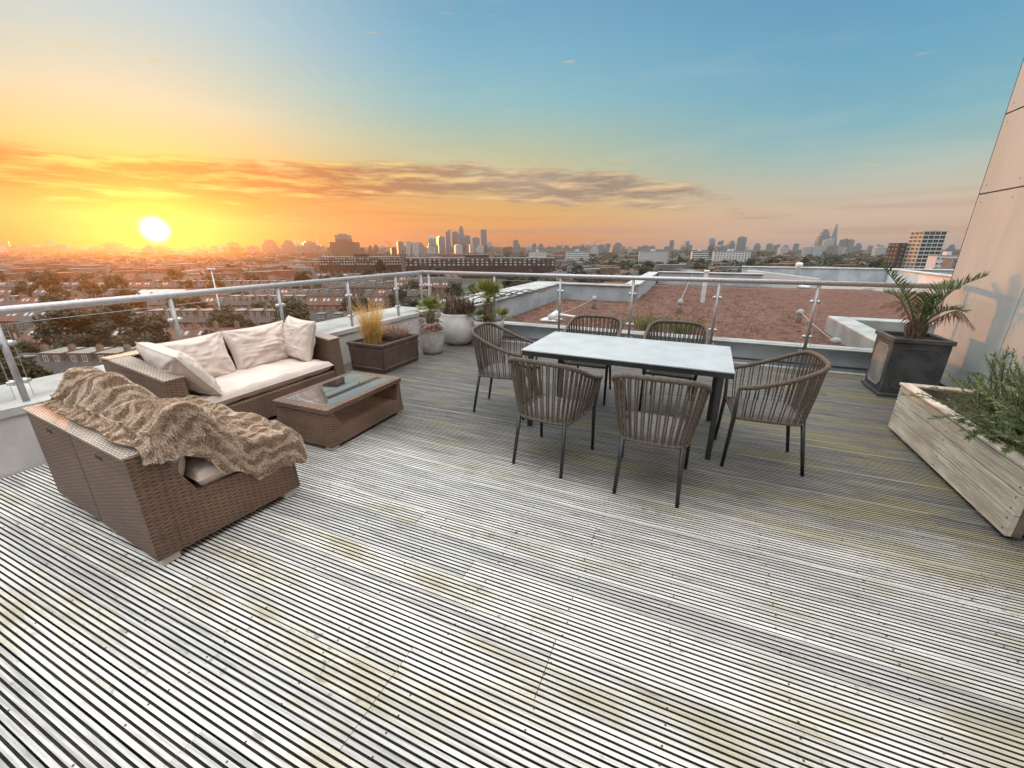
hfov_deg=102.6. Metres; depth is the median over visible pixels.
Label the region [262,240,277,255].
tower block
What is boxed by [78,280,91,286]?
tree
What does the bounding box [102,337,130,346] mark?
tree
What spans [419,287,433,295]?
terraced house
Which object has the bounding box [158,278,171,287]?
terraced house
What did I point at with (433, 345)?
plant pot
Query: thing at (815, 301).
railing
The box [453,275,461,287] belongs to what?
terraced house
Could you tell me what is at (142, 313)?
terraced house
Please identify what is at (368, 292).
terraced house
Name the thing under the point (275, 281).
terraced house
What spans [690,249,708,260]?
slab block
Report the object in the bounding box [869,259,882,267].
tree
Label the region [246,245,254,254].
tower block
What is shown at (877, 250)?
tower block
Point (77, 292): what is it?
terraced house
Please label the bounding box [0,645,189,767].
deck base
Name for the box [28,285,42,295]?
terraced house
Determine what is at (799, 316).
roof anchor
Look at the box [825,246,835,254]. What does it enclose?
tower block
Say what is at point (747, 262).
tree
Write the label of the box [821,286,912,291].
roof slab
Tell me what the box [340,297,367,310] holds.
tree
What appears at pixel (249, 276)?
tree
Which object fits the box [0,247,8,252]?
tower block
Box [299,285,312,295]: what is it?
terraced house
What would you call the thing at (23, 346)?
tree
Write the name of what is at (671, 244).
tower block
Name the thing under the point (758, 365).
deck edge strip
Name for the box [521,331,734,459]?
dining table
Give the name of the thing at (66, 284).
terraced house
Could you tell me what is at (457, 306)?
bush
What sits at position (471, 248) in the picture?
tower block
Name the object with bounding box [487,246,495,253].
tower block
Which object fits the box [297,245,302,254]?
tower block
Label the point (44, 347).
terraced house
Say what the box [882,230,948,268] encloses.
tower block
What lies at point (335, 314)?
terraced house
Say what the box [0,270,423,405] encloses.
railing
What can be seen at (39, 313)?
terraced house
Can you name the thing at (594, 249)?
tower block
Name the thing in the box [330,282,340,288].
terraced house
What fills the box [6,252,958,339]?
ground
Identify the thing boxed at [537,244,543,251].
tower block
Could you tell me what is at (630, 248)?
tower block
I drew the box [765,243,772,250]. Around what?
tower block
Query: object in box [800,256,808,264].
tree
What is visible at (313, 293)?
terraced house
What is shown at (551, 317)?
fallen vent cowl
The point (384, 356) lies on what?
planter
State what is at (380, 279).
terraced house
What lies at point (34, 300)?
terraced house
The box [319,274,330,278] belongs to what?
tree
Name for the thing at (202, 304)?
tree
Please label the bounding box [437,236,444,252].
tower block
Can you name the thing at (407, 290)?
terraced house
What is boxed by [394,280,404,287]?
terraced house
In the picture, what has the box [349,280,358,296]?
terraced house
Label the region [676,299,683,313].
roof anchor
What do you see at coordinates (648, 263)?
tree
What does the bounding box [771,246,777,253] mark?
tower block
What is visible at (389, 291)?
terraced house
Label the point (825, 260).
woodland
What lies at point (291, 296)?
terraced house
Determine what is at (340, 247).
tower block
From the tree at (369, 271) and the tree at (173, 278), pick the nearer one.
the tree at (173, 278)
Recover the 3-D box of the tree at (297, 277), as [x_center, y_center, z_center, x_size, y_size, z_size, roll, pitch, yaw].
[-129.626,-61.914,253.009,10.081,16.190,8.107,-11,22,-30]
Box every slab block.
[529,250,545,257]
[565,249,588,260]
[638,249,668,263]
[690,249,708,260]
[711,249,750,262]
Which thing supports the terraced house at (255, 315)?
on the ground at (468, 281)
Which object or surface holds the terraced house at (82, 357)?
on the ground at (468, 281)
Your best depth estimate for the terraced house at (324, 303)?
175.62 m
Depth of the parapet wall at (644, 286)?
14.02 m
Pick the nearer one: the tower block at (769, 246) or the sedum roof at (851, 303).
the sedum roof at (851, 303)
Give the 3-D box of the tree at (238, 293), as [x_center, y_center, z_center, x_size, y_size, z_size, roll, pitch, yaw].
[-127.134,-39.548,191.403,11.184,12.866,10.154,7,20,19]
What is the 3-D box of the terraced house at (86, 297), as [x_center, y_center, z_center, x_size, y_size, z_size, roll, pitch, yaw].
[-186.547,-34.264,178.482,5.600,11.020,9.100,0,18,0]
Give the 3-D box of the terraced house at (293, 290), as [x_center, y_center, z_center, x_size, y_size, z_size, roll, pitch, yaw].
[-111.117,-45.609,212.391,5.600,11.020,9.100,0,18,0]
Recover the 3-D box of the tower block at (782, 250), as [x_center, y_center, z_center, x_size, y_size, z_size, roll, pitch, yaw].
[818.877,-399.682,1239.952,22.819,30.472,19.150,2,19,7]
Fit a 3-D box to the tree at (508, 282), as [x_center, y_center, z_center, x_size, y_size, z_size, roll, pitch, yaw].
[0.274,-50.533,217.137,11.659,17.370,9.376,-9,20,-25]
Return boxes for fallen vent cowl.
[540,311,577,322]
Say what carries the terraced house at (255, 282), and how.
on the ground at (468, 281)
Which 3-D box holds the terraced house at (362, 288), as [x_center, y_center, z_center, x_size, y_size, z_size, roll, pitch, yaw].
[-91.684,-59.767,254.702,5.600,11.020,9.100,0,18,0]
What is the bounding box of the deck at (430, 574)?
[0,340,1023,767]
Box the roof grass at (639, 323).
[613,311,706,333]
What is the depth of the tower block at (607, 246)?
2117.70 m
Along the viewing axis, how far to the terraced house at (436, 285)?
251.39 m
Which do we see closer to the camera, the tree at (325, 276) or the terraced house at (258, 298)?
the terraced house at (258, 298)
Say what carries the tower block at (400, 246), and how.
on the ground at (468, 281)
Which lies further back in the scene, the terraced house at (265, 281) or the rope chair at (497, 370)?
the terraced house at (265, 281)
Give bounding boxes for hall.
[136,289,186,294]
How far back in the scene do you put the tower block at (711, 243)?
2007.59 m
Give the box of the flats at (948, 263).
[940,258,956,268]
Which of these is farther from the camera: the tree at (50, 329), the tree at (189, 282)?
the tree at (189, 282)
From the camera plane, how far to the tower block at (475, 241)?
1634.49 m
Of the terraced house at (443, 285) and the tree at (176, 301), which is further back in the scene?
the terraced house at (443, 285)
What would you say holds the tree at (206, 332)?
on the ground at (468, 281)
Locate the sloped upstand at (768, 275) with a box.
[747,270,819,287]
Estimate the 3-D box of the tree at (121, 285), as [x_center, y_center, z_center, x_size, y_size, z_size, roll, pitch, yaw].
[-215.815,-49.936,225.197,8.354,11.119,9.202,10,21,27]
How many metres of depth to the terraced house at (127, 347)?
82.23 m
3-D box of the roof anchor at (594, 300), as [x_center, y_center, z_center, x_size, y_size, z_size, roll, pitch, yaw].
[2.258,-2.248,11.254,0.158,0.342,0.158,8,20,22]
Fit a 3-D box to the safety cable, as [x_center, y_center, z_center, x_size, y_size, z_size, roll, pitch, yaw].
[5.768,-1.134,7.799,0.017,0.117,2.811,8,20,22]
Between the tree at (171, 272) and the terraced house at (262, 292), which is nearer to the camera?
the terraced house at (262, 292)
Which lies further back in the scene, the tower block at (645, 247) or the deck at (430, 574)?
the tower block at (645, 247)
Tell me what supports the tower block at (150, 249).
on the ground at (468, 281)
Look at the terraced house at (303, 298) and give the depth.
176.45 m
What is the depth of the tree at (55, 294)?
166.56 m
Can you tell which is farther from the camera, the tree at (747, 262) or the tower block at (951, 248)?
the tower block at (951, 248)
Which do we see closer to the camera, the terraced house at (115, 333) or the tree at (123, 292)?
the terraced house at (115, 333)
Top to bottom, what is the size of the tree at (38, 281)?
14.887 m
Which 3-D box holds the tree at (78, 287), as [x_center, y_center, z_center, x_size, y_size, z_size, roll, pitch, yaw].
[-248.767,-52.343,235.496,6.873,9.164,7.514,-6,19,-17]
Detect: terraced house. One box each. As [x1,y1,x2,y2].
[0,278,9,288]
[0,285,9,294]
[0,292,9,304]
[0,292,28,305]
[0,313,20,338]
[2,343,49,380]
[3,278,22,288]
[13,311,38,336]
[14,292,36,304]
[16,328,37,348]
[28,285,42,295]
[28,292,48,303]
[31,311,49,327]
[32,343,85,378]
[36,285,51,296]
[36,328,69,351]
[57,343,112,373]
[61,278,72,288]
[65,285,83,296]
[67,278,81,288]
[72,292,99,311]
[87,278,99,296]
[92,343,135,366]
[97,282,105,296]
[103,285,120,296]
[112,321,133,344]
[130,285,141,291]
[130,305,150,323]
[131,278,144,287]
[139,285,152,290]
[142,278,153,287]
[145,305,169,327]
[147,299,162,308]
[149,278,164,287]
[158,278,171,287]
[161,322,174,335]
[162,305,187,326]
[167,278,182,287]
[171,320,197,340]
[178,305,204,327]
[190,320,218,337]
[194,305,218,327]
[196,278,209,287]
[201,294,218,307]
[212,285,227,296]
[212,293,230,307]
[216,320,239,331]
[224,278,235,286]
[226,292,243,308]
[231,305,252,318]
[232,278,244,285]
[238,292,256,307]
[241,278,253,285]
[246,305,269,324]
[250,278,262,284]
[252,292,269,308]
[256,289,268,294]
[260,278,271,283]
[261,308,278,324]
[266,288,280,294]
[266,292,282,307]
[269,278,280,288]
[278,278,289,288]
[280,287,290,294]
[281,292,295,311]
[288,286,301,294]
[293,292,309,309]
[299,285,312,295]
[304,292,320,310]
[304,305,316,320]
[310,285,323,296]
[312,305,332,322]
[317,292,333,310]
[321,285,334,296]
[322,283,330,288]
[329,306,348,319]
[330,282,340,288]
[330,293,346,310]
[333,285,346,296]
[339,281,349,288]
[348,305,365,314]
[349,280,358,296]
[357,279,367,296]
[359,292,372,301]
[364,285,376,296]
[366,279,377,288]
[371,292,388,310]
[375,278,384,281]
[375,285,387,296]
[376,279,385,288]
[385,281,394,288]
[386,285,397,307]
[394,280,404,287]
[398,275,406,281]
[403,285,409,302]
[408,287,420,306]
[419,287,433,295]
[430,274,437,281]
[432,279,440,295]
[437,275,445,281]
[440,279,449,295]
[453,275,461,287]
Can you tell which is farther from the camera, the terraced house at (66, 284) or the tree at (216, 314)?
the terraced house at (66, 284)
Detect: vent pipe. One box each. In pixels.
[700,270,709,302]
[795,262,802,275]
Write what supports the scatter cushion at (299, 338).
on the rattan sofa
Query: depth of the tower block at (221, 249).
1751.57 m
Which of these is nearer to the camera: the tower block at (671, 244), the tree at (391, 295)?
the tree at (391, 295)
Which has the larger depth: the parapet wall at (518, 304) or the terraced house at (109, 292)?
the terraced house at (109, 292)
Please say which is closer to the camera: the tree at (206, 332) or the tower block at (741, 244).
the tree at (206, 332)
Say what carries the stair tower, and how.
on the ground at (468, 281)
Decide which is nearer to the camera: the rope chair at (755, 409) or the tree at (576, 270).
the rope chair at (755, 409)
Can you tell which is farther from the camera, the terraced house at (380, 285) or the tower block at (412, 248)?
the tower block at (412, 248)
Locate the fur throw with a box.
[38,365,307,479]
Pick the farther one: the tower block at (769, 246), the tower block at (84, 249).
the tower block at (769, 246)
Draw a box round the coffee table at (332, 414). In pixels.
[272,371,403,450]
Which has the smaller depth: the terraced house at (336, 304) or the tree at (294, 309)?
the tree at (294, 309)
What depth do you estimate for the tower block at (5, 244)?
1596.20 m
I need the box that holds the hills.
[5,247,959,253]
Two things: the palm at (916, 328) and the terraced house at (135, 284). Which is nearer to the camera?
the palm at (916, 328)
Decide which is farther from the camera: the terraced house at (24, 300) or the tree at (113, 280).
the tree at (113, 280)
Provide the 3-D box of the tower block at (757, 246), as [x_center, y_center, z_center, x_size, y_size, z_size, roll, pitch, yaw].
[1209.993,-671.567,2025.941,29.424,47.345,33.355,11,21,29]
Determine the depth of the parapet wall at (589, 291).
12.82 m
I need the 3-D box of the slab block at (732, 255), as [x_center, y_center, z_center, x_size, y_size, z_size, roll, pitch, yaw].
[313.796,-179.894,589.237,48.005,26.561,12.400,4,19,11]
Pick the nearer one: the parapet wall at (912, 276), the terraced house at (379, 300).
the parapet wall at (912, 276)
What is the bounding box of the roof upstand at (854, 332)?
[824,316,935,347]
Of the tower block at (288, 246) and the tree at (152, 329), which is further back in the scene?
the tower block at (288, 246)
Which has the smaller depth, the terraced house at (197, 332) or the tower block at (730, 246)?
the terraced house at (197, 332)
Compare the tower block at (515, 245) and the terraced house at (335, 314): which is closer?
the terraced house at (335, 314)
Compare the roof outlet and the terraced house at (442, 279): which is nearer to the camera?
the roof outlet
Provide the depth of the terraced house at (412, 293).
207.05 m
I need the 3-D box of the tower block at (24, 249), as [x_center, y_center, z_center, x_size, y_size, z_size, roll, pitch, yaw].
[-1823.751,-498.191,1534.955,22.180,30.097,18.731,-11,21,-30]
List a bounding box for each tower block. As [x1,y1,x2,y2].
[0,241,9,246]
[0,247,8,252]
[18,247,29,252]
[44,239,57,246]
[53,245,68,254]
[67,247,75,253]
[80,246,89,252]
[105,242,124,253]
[122,247,131,252]
[142,245,157,254]
[155,245,167,253]
[189,245,200,251]
[210,245,217,251]
[218,245,223,251]
[226,242,238,254]
[229,247,240,253]
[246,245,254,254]
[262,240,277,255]
[271,248,280,253]
[281,240,296,253]
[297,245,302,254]
[300,241,317,251]
[317,245,321,253]
[330,239,360,256]
[334,234,351,241]
[390,247,396,254]
[396,241,403,253]
[406,242,418,256]
[417,242,422,252]
[426,246,435,253]
[428,236,435,246]
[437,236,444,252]
[445,229,450,253]
[452,231,457,251]
[454,244,462,252]
[458,226,464,245]
[464,235,470,253]
[469,244,473,252]
[472,237,479,251]
[476,245,483,252]
[480,229,486,245]
[486,241,491,248]
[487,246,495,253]
[501,246,510,253]
[513,240,518,253]
[531,243,535,251]
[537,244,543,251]
[590,246,598,255]
[598,244,604,254]
[605,243,610,250]
[609,247,618,255]
[612,243,622,251]
[620,246,624,254]
[627,246,632,255]
[642,245,648,250]
[664,246,670,253]
[669,240,673,252]
[684,240,689,251]
[707,237,715,252]
[716,245,722,250]
[726,244,734,249]
[736,236,746,250]
[753,243,760,251]
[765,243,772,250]
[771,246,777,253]
[777,247,788,254]
[792,243,799,251]
[801,246,812,257]
[811,245,823,255]
[817,230,830,245]
[822,238,834,251]
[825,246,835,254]
[830,224,837,245]
[837,246,846,254]
[839,238,847,246]
[846,239,854,249]
[853,247,860,253]
[866,246,872,252]
[871,246,887,256]
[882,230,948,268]
[946,244,955,252]
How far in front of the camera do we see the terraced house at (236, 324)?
109.31 m
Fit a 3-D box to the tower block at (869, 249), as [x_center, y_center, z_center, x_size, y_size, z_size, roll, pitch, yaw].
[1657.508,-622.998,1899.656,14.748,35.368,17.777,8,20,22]
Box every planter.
[346,331,418,373]
[861,330,956,397]
[888,382,1023,537]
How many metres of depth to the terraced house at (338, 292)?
208.97 m
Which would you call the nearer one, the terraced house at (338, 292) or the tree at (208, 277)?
the terraced house at (338, 292)
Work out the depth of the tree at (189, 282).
250.19 m
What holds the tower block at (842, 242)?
on the ground at (468, 281)
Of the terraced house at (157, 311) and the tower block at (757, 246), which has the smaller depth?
the terraced house at (157, 311)
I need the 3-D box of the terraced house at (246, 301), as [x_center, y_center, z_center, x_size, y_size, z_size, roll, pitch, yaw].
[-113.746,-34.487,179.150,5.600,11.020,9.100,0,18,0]
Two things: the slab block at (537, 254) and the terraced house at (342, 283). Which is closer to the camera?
the terraced house at (342, 283)
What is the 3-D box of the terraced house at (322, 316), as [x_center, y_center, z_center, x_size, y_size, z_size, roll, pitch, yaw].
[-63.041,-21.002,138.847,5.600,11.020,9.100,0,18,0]
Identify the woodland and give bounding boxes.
[0,249,958,282]
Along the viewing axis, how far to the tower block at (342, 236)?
1100.78 m
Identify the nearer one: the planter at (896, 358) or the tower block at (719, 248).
the planter at (896, 358)
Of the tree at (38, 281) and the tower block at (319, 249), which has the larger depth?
the tower block at (319, 249)
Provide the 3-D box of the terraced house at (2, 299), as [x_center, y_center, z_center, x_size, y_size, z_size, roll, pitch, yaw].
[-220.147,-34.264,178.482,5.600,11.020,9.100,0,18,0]
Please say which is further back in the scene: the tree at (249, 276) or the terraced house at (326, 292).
the tree at (249, 276)
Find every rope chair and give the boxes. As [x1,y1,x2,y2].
[470,322,537,419]
[508,357,602,477]
[561,314,622,404]
[611,373,711,507]
[638,320,708,418]
[714,350,831,476]
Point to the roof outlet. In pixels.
(804, 286)
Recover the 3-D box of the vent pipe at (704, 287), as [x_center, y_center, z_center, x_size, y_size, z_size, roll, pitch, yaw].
[5.713,-2.876,12.173,0.150,0.970,0.150,8,20,22]
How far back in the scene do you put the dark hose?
9.11 m
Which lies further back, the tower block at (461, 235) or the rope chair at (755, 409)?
the tower block at (461, 235)
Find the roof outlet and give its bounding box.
[797,285,809,288]
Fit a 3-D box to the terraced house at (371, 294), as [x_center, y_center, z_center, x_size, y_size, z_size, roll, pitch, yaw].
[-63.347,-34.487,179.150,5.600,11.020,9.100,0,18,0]
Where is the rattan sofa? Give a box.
[100,320,344,418]
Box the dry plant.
[380,320,414,340]
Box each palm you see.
[415,294,445,339]
[464,277,513,321]
[876,258,989,338]
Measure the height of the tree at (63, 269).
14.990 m
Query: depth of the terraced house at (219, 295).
210.01 m
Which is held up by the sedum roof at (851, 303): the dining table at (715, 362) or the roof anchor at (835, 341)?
the roof anchor at (835, 341)
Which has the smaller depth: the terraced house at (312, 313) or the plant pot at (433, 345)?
the plant pot at (433, 345)
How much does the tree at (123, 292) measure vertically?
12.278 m
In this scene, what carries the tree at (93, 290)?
on the ground at (468, 281)
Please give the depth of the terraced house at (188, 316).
136.22 m
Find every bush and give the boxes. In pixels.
[433,290,480,314]
[900,346,1023,455]
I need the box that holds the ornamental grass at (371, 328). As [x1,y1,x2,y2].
[339,297,408,343]
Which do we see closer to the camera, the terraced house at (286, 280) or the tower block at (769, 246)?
the terraced house at (286, 280)
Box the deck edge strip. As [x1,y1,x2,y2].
[501,340,865,375]
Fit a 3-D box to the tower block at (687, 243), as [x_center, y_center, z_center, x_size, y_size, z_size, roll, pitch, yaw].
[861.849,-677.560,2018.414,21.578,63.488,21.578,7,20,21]
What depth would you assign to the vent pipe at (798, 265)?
18.98 m
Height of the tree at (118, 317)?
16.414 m
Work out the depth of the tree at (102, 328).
95.59 m
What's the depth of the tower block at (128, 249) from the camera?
1608.73 m
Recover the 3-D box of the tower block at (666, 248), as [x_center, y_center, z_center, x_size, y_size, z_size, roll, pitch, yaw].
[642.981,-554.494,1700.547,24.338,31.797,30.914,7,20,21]
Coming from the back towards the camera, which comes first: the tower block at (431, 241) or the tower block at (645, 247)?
the tower block at (645, 247)
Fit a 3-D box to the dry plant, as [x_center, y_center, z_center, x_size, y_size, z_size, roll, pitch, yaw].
[-1.749,-0.788,5.981,0.827,0.262,0.879,8,20,22]
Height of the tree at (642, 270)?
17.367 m
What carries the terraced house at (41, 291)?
on the ground at (468, 281)
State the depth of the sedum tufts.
10.91 m
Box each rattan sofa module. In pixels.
[22,404,107,526]
[65,425,299,565]
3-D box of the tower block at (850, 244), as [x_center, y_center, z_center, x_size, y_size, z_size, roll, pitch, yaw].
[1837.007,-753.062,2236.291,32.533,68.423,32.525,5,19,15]
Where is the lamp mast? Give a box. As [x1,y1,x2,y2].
[206,268,220,309]
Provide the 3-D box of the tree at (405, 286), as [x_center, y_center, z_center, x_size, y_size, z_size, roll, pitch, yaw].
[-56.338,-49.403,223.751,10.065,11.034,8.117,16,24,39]
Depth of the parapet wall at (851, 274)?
19.21 m
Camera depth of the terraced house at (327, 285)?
250.98 m
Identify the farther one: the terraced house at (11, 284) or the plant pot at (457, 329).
the terraced house at (11, 284)
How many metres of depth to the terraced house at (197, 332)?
109.08 m
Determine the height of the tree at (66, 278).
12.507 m
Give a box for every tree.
[0,270,5,281]
[0,340,40,364]
[0,355,52,384]
[9,281,36,296]
[24,271,39,280]
[29,274,50,288]
[29,298,93,347]
[37,292,80,309]
[38,270,65,288]
[42,293,63,300]
[44,285,65,294]
[50,341,63,349]
[56,290,77,296]
[57,267,72,271]
[59,276,76,284]
[62,308,118,347]
[69,285,83,292]
[76,273,96,281]
[76,308,96,323]
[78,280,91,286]
[82,282,102,297]
[95,302,140,327]
[100,274,129,291]
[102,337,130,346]
[110,283,126,287]
[113,287,131,296]
[117,314,176,346]
[126,294,146,310]
[127,328,171,346]
[141,315,171,327]
[163,297,195,308]
[165,267,186,278]
[167,276,180,281]
[178,284,190,287]
[179,280,194,286]
[185,296,209,308]
[201,329,221,335]
[202,274,218,279]
[204,304,243,327]
[209,279,225,287]
[213,314,234,327]
[231,286,249,294]
[231,319,254,327]
[244,272,259,280]
[250,301,270,308]
[268,295,310,323]
[294,270,309,288]
[302,285,313,288]
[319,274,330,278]
[330,272,339,276]
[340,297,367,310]
[355,297,372,310]
[362,268,373,274]
[374,259,386,272]
[388,293,401,303]
[390,286,406,305]
[399,293,428,306]
[403,283,415,288]
[408,279,423,288]
[431,265,444,276]
[444,281,464,295]
[467,281,480,295]
[503,272,518,287]
[509,277,532,286]
[524,270,538,281]
[571,264,583,271]
[572,268,584,273]
[637,264,650,274]
[643,261,654,267]
[677,257,686,262]
[690,263,704,268]
[745,258,755,265]
[767,257,776,262]
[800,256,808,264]
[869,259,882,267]
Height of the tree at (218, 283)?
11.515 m
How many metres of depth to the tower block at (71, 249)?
1525.72 m
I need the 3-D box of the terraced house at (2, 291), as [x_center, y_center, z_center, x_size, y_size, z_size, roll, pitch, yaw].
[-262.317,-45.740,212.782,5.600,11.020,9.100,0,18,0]
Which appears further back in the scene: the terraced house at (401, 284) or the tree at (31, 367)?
the terraced house at (401, 284)
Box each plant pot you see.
[418,328,443,354]
[439,311,475,344]
[473,318,503,347]
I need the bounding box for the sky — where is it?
[0,0,1023,249]
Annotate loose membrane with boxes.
[440,292,510,303]
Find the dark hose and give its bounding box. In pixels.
[468,288,548,299]
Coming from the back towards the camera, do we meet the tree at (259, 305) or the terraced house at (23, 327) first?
the tree at (259, 305)
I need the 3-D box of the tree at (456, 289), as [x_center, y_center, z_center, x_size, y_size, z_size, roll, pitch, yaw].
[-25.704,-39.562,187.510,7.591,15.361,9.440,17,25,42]
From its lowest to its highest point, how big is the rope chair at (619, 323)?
0.892 m
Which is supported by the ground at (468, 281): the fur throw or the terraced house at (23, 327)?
the terraced house at (23, 327)
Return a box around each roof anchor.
[592,296,596,308]
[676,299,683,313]
[795,309,804,322]
[829,337,841,345]
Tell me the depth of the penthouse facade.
4.42 m
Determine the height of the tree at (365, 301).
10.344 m
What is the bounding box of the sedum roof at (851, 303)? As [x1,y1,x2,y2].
[504,282,944,345]
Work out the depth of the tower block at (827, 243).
2113.57 m
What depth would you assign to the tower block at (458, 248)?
1429.10 m
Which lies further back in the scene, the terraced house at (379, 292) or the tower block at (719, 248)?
the tower block at (719, 248)
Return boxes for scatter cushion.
[135,342,222,395]
[283,315,316,361]
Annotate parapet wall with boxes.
[0,306,435,479]
[436,281,562,318]
[436,317,872,373]
[561,282,635,301]
[625,272,657,299]
[658,271,764,286]
[741,266,953,281]
[886,269,951,294]
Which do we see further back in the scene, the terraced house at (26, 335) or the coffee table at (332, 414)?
the terraced house at (26, 335)
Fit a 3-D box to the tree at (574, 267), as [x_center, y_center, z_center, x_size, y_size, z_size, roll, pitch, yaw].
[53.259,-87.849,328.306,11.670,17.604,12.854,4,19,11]
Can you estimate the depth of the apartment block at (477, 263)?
399.20 m
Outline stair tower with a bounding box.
[400,250,405,271]
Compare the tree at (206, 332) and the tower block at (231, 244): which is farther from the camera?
the tower block at (231, 244)
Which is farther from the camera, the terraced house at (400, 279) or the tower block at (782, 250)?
the tower block at (782, 250)
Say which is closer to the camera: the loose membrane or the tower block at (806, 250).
the loose membrane
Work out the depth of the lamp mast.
114.66 m
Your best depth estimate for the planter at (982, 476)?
2.86 m
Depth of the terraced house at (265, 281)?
253.77 m
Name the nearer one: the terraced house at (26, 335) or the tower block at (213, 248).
the terraced house at (26, 335)
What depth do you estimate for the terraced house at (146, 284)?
253.49 m
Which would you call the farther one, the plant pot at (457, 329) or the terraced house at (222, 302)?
the terraced house at (222, 302)
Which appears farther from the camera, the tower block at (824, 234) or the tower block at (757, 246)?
the tower block at (824, 234)
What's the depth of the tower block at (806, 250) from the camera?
1112.67 m
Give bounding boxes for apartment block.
[318,254,401,272]
[405,255,554,278]
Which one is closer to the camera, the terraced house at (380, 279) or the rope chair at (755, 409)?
the rope chair at (755, 409)
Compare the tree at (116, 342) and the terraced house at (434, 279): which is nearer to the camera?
the tree at (116, 342)
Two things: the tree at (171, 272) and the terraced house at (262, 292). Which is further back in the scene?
the tree at (171, 272)
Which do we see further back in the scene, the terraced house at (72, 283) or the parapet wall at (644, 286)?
the terraced house at (72, 283)
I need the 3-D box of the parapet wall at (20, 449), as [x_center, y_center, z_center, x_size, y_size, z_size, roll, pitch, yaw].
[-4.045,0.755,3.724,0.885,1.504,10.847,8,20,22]
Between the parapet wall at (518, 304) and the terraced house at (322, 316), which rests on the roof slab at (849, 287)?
the parapet wall at (518, 304)
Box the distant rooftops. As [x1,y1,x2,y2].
[0,250,958,282]
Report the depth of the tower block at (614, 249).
1456.47 m
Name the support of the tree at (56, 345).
on the ground at (468, 281)
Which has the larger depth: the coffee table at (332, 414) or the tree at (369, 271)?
the tree at (369, 271)
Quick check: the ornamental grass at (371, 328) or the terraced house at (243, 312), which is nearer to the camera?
the ornamental grass at (371, 328)
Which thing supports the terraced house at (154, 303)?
on the ground at (468, 281)
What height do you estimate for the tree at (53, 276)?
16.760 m
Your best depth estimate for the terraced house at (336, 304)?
175.62 m
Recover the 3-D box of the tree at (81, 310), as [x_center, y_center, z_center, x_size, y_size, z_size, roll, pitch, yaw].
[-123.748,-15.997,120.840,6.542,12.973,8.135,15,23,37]
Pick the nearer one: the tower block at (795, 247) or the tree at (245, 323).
the tree at (245, 323)
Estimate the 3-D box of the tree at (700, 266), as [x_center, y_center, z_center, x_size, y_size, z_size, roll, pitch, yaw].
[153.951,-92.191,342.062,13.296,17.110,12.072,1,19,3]
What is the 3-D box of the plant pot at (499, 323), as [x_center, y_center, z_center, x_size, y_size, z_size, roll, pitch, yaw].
[-0.402,-0.889,7.141,0.536,0.455,0.536,8,20,22]
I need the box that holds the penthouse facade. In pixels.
[933,58,1023,392]
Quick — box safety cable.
[801,312,830,338]
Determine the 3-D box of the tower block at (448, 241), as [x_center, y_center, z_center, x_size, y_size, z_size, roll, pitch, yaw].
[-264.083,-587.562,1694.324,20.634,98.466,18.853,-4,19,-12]
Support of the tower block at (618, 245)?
on the ground at (468, 281)
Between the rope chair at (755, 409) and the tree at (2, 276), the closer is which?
the rope chair at (755, 409)
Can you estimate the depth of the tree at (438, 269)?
304.51 m
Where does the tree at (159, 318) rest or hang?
on the ground at (468, 281)
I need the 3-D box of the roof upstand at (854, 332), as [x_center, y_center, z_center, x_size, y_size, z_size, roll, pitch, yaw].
[6.838,-0.601,6.412,2.600,0.370,2.750,8,20,22]
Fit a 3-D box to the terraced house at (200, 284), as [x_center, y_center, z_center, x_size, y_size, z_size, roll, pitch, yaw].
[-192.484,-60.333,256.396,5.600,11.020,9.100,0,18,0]
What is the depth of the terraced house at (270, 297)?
176.25 m
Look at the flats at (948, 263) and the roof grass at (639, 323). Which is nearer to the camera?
the roof grass at (639, 323)
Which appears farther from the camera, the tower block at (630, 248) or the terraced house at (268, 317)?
the tower block at (630, 248)
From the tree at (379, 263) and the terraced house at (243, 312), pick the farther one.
the tree at (379, 263)
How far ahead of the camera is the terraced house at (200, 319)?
136.22 m
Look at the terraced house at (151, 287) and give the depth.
212.41 m
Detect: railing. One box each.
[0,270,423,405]
[422,270,960,350]
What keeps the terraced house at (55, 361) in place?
on the ground at (468, 281)
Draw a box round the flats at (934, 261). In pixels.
[925,251,957,268]
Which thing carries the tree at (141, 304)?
on the street
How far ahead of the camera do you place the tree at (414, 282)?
223.21 m
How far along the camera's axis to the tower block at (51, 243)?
1689.50 m
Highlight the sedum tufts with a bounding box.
[510,282,830,342]
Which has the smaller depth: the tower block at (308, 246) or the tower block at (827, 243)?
the tower block at (308, 246)
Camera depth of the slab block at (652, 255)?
572.92 m
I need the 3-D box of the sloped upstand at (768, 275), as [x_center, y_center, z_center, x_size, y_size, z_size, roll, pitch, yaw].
[11.340,-4.385,17.235,2.600,0.680,0.350,8,20,22]
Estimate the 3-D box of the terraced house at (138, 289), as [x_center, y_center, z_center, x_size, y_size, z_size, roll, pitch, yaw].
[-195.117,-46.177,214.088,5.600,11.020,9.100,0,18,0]
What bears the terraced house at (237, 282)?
on the ground at (468, 281)
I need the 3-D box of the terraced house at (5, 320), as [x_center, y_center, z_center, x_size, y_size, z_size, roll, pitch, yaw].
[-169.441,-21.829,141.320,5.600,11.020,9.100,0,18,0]
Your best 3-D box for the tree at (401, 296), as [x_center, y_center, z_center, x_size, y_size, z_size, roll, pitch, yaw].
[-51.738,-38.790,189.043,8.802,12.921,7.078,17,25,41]

